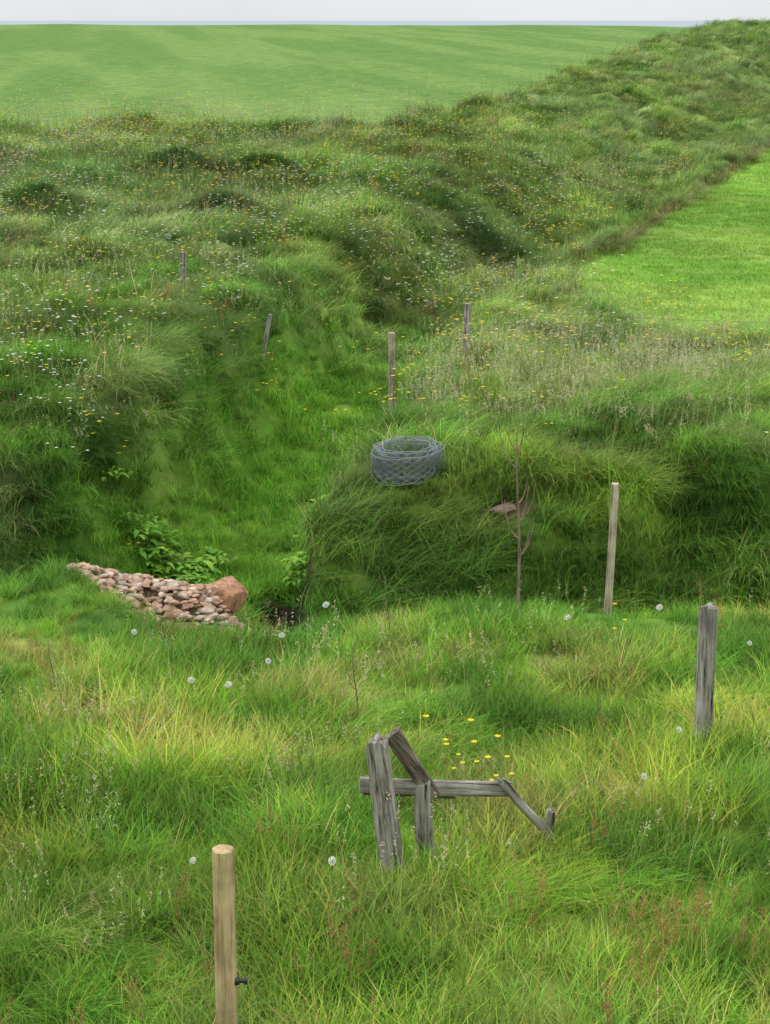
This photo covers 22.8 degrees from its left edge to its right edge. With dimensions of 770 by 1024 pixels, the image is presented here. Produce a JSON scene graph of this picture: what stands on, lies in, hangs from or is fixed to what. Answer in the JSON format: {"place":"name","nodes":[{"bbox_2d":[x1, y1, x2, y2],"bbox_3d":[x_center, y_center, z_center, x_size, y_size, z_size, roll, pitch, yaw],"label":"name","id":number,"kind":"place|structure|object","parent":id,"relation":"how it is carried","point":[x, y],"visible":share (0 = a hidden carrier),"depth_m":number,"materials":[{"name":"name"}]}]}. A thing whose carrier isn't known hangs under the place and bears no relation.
{"place":"outdoors","nodes":[
{"label":"outdoors","id":0,"kind":"place"},
{"bbox_2d":[0,21,764,26],"bbox_3d":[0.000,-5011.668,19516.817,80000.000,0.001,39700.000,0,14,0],"label":"sea","id":1,"kind":"structure","parent":0,"point":[649,23],"depth_m":8833.71,"materials":[{"name":"blue liquid"}]},
{"bbox_2d":[0,20,769,1023],"bbox_3d":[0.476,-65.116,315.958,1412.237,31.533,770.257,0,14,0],"label":"ground","id":2,"kind":"structure","parent":0,"point":[268,66],"depth_m":35.39,"materials":[{"name":"green plant"}]},
{"bbox_2d":[44,636,56,691],"bbox_3d":[-2.511,1.228,14.367,0.070,0.620,0.040,6,16,24],"label":"dry plant stalk","id":3,"kind":"object","parent":2,"relation":"on","point":[51,666],"visible":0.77,"depth_m":14.34,"materials":[{"name":"brown plant"}]},
{"bbox_2d":[66,562,249,632],"bbox_3d":[-2.172,1.082,18.101,1.956,1.211,2.523,0,14,0],"label":"stone pile","id":4,"kind":"object","parent":2,"relation":"on","point":[139,582],"visible":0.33,"depth_m":18.28,"materials":[{"name":"beige stone"}]},
{"bbox_2d":[180,252,186,295],"bbox_3d":[-3.161,-3.534,30.071,0.107,1.115,0.116,-2,14,0],"label":"wooden fence post","id":5,"kind":"object","parent":2,"relation":"on","point":[182,261],"visible":0.52,"depth_m":29.96,"materials":[{"name":"grey wood"}]},
{"bbox_2d":[100,466,331,587],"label":"leafy weeds","id":6,"kind":"object","parent":2,"relation":"on","point":[196,574],"visible":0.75,"depth_m":21.70,"materials":[{"name":"green plant"}]},
{"bbox_2d":[212,844,237,1023],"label":"wooden fence post","id":7,"kind":"object","parent":2,"relation":"on","point":[225,957],"visible":1,"depth_m":9.41,"materials":[{"name":"beige wood"}]},
{"bbox_2d":[235,977,247,984],"bbox_3d":[-0.714,2.333,9.503,0.059,0.043,0.044,0,14,0],"label":"fence insulator","id":8,"kind":"object","parent":7,"relation":"attached to","point":[238,980],"visible":1,"depth_m":9.49,"materials":[{"name":"black plastic"}]},
{"bbox_2d":[205,576,248,613],"bbox_3d":[-1.632,0.850,18.804,0.412,0.331,0.558,9,17,31],"label":"boulder","id":9,"kind":"object","parent":2,"relation":"on","point":[233,585],"visible":0.72,"depth_m":18.74,"materials":[{"name":"stone"}]},
{"bbox_2d":[261,314,271,360],"bbox_3d":[-1.769,-2.450,28.179,0.073,0.947,0.083,10,14,-3],"label":"wooden fence post","id":10,"kind":"object","parent":2,"relation":"on","point":[266,335],"visible":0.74,"depth_m":28.11,"materials":[{"name":"grey wood"}]},
{"bbox_2d":[345,656,363,720],"bbox_3d":[-0.227,1.335,13.965,0.137,0.750,0.053,-2,15,-7],"label":"dry plant stalk","id":11,"kind":"object","parent":2,"relation":"on","point":[355,688],"visible":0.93,"depth_m":13.95,"materials":[{"name":"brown plant"}]},
{"bbox_2d":[0,85,766,489],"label":"white wildflowers","id":12,"kind":"object","parent":2,"relation":"on","point":[256,229],"visible":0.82,"depth_m":36.45,"materials":[{"name":"white plant"}]},
{"bbox_2d":[378,569,389,640],"bbox_3d":[-0.010,0.821,15.705,0.107,0.783,0.045,-4,15,-14],"label":"dry plant stalk","id":13,"kind":"object","parent":2,"relation":"on","point":[387,607],"visible":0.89,"depth_m":15.68,"materials":[{"name":"brown plant"}]},
{"bbox_2d":[0,554,769,1023],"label":"meadow grass","id":14,"kind":"structure","parent":2,"relation":"on","point":[154,786],"depth_m":12.10,"materials":[{"name":"green plant"}]},
{"bbox_2d":[0,89,769,636],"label":"bank grass","id":15,"kind":"structure","parent":2,"relation":"on","point":[278,589],"depth_m":25.85,"materials":[{"name":"green plant"}]},
{"bbox_2d":[0,257,769,1023],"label":"long grass","id":16,"kind":"structure","parent":2,"relation":"on","point":[150,373],"depth_m":21.68,"materials":[{"name":"green plant"}]},
{"bbox_2d":[0,17,769,386],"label":"windblown grass","id":17,"kind":"structure","parent":2,"relation":"on","point":[640,91],"depth_m":44.57,"materials":[{"name":"green plant"}]},
{"bbox_2d":[0,74,769,974],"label":"seed head grass","id":18,"kind":"structure","parent":2,"relation":"on","point":[582,362],"depth_m":24.56,"materials":[{"name":"green plant"}]},
{"bbox_2d":[0,33,769,848],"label":"yellow wildflowers","id":19,"kind":"object","parent":2,"relation":"on","point":[332,187],"visible":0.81,"depth_m":43.66,"materials":[{"name":"yellow plant"}]},
{"bbox_2d":[0,115,769,1023],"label":"sorrel stalks","id":20,"kind":"object","parent":2,"relation":"on","point":[542,885],"visible":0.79,"depth_m":10.71,"materials":[{"name":"plant"}]},
{"bbox_2d":[388,332,394,414],"bbox_3d":[0.106,-1.712,28.270,0.111,1.905,0.104,9,17,30],"label":"wooden fence post","id":21,"kind":"object","parent":2,"relation":"on","point":[391,350],"visible":0.57,"depth_m":28.12,"materials":[{"name":"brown wood"}]},
{"bbox_2d":[371,436,444,485],"bbox_3d":[0.254,-0.580,21.271,0.824,0.441,0.761,0,14,0],"label":"wire roll","id":22,"kind":"object","parent":2,"relation":"on","point":[386,454],"visible":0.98,"depth_m":21.09,"materials":[{"name":"grey metal"}]},
{"bbox_2d":[131,602,751,914],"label":"dandelion seedheads","id":23,"kind":"object","parent":2,"relation":"on","point":[332,859],"visible":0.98,"depth_m":14.12,"materials":[{"name":"white plant"}]},
{"bbox_2d":[359,727,555,882],"bbox_3d":[0.474,1.799,11.404,1.229,1.083,0.370,-3,15,-12],"label":"broken wooden fence","id":24,"kind":"object","parent":2,"relation":"on","point":[421,786],"visible":0.87,"depth_m":11.34,"materials":[{"name":"grey wood"}]},
{"bbox_2d":[461,303,471,370],"bbox_3d":[1.164,-2.371,27.484,0.124,1.276,0.119,1,14,0],"label":"wooden fence post","id":25,"kind":"object","parent":2,"relation":"on","point":[467,312],"visible":0.63,"depth_m":27.37,"materials":[{"name":"grey wood"}]},
{"bbox_2d":[15,257,769,348],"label":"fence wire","id":26,"kind":"object","parent":25,"relation":"attached to","point":[461,323],"visible":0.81,"depth_m":27.49,"materials":[{"name":"grey metal"}]},
{"bbox_2d":[489,502,515,513],"bbox_3d":[1.282,-0.039,20.545,0.268,0.094,0.343,8,16,28],"label":"boulder","id":27,"kind":"object","parent":2,"relation":"on","point":[510,507],"visible":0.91,"depth_m":20.45,"materials":[{"name":"stone"}]},
{"bbox_2d":[498,421,535,613],"bbox_3d":[1.105,0.107,16.149,0.322,1.789,0.142,0,14,0],"label":"bare sapling","id":28,"kind":"object","parent":2,"relation":"on","point":[519,519],"visible":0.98,"depth_m":16.13,"materials":[{"name":"brown plant"}]},
{"bbox_2d":[604,482,618,614],"bbox_3d":[1.969,0.559,16.760,0.138,1.681,0.083,9,17,32],"label":"wooden stake","id":29,"kind":"object","parent":2,"relation":"on","point":[611,546],"visible":0.74,"depth_m":16.65,"materials":[{"name":"brown wood"}]},
{"bbox_2d":[568,140,769,336],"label":"field grass","id":30,"kind":"structure","parent":2,"relation":"on","point":[667,268],"depth_m":40.89,"materials":[{"name":"green plant"}]},
{"bbox_2d":[692,601,717,753],"bbox_3d":[2.232,1.317,13.357,0.118,1.430,0.125,-4,15,-17],"label":"wooden fence post","id":31,"kind":"object","parent":2,"relation":"on","point":[706,656],"visible":0.67,"depth_m":13.25,"materials":[{"name":"grey wood"}]},
{"bbox_2d":[0,0,769,20],"label":"sky","id":32,"kind":"structure","parent":0,"point":[10,10],"materials":[{"name":"white"}]}
]}

